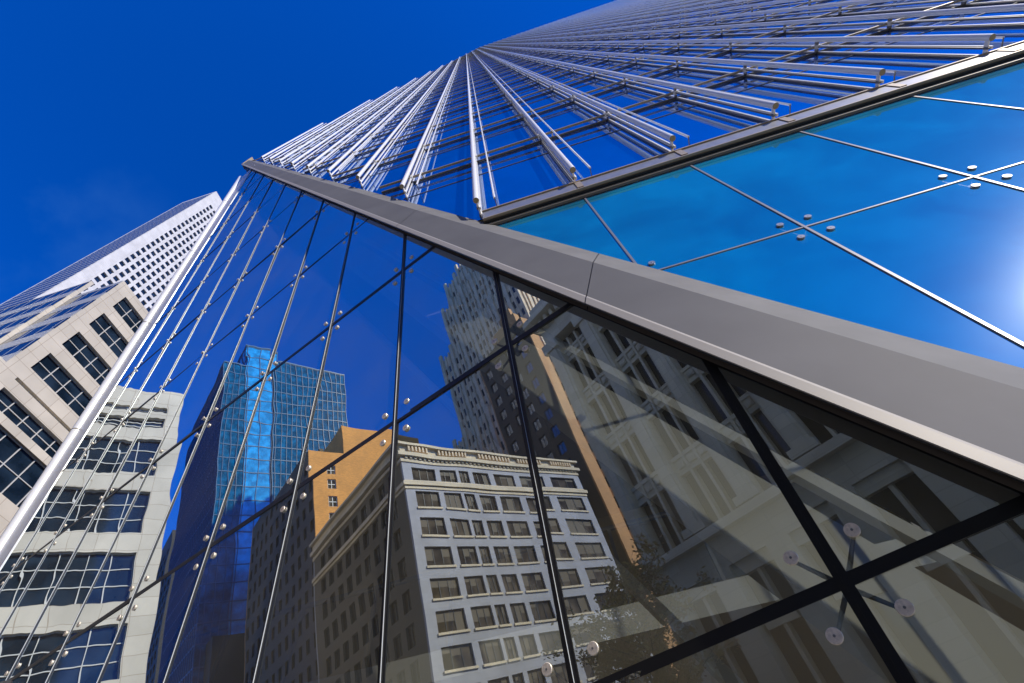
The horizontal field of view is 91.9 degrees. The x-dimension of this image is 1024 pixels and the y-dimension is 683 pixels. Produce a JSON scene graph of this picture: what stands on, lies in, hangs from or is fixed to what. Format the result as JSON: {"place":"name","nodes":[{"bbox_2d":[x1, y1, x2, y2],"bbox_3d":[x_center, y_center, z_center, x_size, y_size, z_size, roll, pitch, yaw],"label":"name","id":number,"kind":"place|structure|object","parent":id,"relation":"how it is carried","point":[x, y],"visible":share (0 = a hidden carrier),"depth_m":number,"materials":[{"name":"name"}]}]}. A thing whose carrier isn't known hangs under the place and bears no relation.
{"place":"outdoors","nodes":[
{"label":"outdoors","id":0,"kind":"place"},
{"bbox_2d":[0,356,5,365],"bbox_3d":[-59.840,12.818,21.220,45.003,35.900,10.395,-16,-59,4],"label":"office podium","id":1,"kind":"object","parent":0,"point":[2,361],"visible":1,"depth_m":37.21,"materials":[{"name":"beige stone"}]},
{"bbox_2d":[0,281,93,343],"bbox_3d":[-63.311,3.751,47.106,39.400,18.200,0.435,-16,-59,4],"label":"office wing","id":2,"kind":"structure","parent":1,"relation":"on","point":[15,319],"depth_m":49.34,"materials":[{"name":"white concrete"}]},
{"bbox_2d":[0,282,88,338],"bbox_3d":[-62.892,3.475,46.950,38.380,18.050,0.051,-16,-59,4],"label":"ribbon window","id":3,"kind":"structure","parent":2,"relation":"in","point":[23,320],"depth_m":49.72,"materials":[{"name":"blue glass"}]},
{"bbox_2d":[0,0,614,303],"label":"sky","id":4,"kind":"structure","parent":0,"point":[115,115],"materials":[{"name":"blue"}]},
{"bbox_3d":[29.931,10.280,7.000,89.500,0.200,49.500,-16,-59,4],"label":"pavement","id":5,"kind":"structure","parent":0,"visible":0},
{"bbox_2d":[0,157,1023,682],"bbox_3d":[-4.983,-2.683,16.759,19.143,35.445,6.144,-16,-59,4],"label":"leaning glass wall","id":6,"kind":"structure","parent":5,"relation":"on","point":[324,431],"depth_m":4.68,"materials":[{"name":"blue glass"}]},
{"bbox_2d":[496,61,1023,367],"bbox_3d":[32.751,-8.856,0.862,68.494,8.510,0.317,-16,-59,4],"label":"vertical glass wall","id":7,"kind":"structure","parent":5,"relation":"on","point":[904,217],"depth_m":4.60,"materials":[{"name":"blue glass"}]},
{"bbox_2d":[252,0,1023,522],"bbox_3d":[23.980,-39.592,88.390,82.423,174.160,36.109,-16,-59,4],"label":"office tower","id":8,"kind":"structure","parent":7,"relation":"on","point":[584,104],"depth_m":10.86,"materials":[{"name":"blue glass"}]},
{"bbox_3d":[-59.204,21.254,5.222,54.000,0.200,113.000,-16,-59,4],"label":"pavement","id":9,"kind":"structure","parent":0,"visible":0},
{"bbox_2d":[0,281,148,535],"bbox_3d":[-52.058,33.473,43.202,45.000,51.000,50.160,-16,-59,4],"label":"office building","id":10,"kind":"structure","parent":9,"relation":"on","point":[58,365],"depth_m":40.94,"materials":[{"name":"beige stone"}]},
{"bbox_2d":[0,427,45,506],"bbox_3d":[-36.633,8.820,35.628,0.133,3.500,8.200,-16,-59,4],"label":"window","id":11,"kind":"structure","parent":10,"relation":"in","point":[20,471],"depth_m":36.33,"materials":[{"name":"grey"}]},
{"bbox_2d":[0,388,60,457],"bbox_3d":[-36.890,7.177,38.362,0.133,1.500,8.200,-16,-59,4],"label":"window","id":12,"kind":"structure","parent":10,"relation":"in","point":[9,407],"depth_m":38.00,"materials":[{"name":"grey"}]},
{"bbox_2d":[15,379,69,431],"bbox_3d":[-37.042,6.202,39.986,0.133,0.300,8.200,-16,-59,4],"label":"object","id":13,"kind":"structure","parent":10,"relation":"in","point":[15,379],"depth_m":39.37,"materials":[{"name":"grey"}]},
{"bbox_2d":[0,284,117,356],"bbox_3d":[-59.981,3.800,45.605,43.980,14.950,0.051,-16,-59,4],"label":"ribbon window","id":14,"kind":"structure","parent":10,"relation":"in","point":[16,348],"depth_m":43.63,"materials":[{"name":"blue glass"}]},
{"bbox_2d":[31,354,90,416],"bbox_3d":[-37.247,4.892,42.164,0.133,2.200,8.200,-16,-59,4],"label":"window","id":15,"kind":"structure","parent":10,"relation":"in","point":[47,368],"depth_m":41.49,"materials":[{"name":"grey"}]},
{"bbox_2d":[62,333,109,384],"bbox_3d":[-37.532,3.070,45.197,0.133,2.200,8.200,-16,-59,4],"label":"window","id":16,"kind":"structure","parent":10,"relation":"in","point":[76,345],"depth_m":44.38,"materials":[{"name":"grey"}]},
{"bbox_2d":[89,314,126,357],"bbox_3d":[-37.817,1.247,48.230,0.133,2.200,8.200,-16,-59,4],"label":"window","id":17,"kind":"structure","parent":10,"relation":"in","point":[101,325],"depth_m":47.26,"materials":[{"name":"grey"}]},
{"bbox_2d":[113,298,142,332],"bbox_3d":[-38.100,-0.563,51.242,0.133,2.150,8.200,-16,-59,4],"label":"window","id":18,"kind":"structure","parent":10,"relation":"in","point":[123,308],"depth_m":50.11,"materials":[{"name":"grey"}]},
{"label":"ground","id":19,"kind":"structure","parent":0,"visible":0},
{"bbox_2d":[0,192,221,311],"bbox_3d":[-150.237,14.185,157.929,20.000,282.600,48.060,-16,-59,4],"label":"concrete tower","id":20,"kind":"structure","parent":19,"relation":"on","point":[144,261],"depth_m":203.00,"materials":[{"name":"grey concrete"}]},
{"bbox_2d":[0,193,211,309],"bbox_3d":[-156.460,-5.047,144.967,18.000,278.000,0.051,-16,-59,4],"label":"ribbon window","id":21,"kind":"structure","parent":20,"relation":"in","point":[158,223],"depth_m":188.22,"materials":[{"name":"blue glass"}]},
{"bbox_3d":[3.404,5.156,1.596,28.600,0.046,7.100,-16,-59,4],"label":"lobby floor","id":22,"kind":"structure","parent":0,"visible":0},
{"bbox_2d":[176,305,926,641],"bbox_3d":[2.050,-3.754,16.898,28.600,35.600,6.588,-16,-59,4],"label":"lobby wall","id":23,"kind":"structure","parent":22,"relation":"on","point":[664,555],"depth_m":10.08,"materials":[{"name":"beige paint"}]},
{"bbox_2d":[0,473,1023,682],"bbox_3d":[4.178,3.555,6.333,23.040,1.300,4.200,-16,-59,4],"label":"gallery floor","id":24,"kind":"structure","parent":23,"relation":"attached to","point":[794,647],"depth_m":5.12,"materials":[{"name":"grey"}]},
{"bbox_2d":[533,381,1023,682],"bbox_3d":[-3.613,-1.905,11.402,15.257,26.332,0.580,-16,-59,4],"label":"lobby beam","id":25,"kind":"structure","parent":22,"relation":"on","point":[747,522],"depth_m":3.17,"materials":[{"name":"grey"}]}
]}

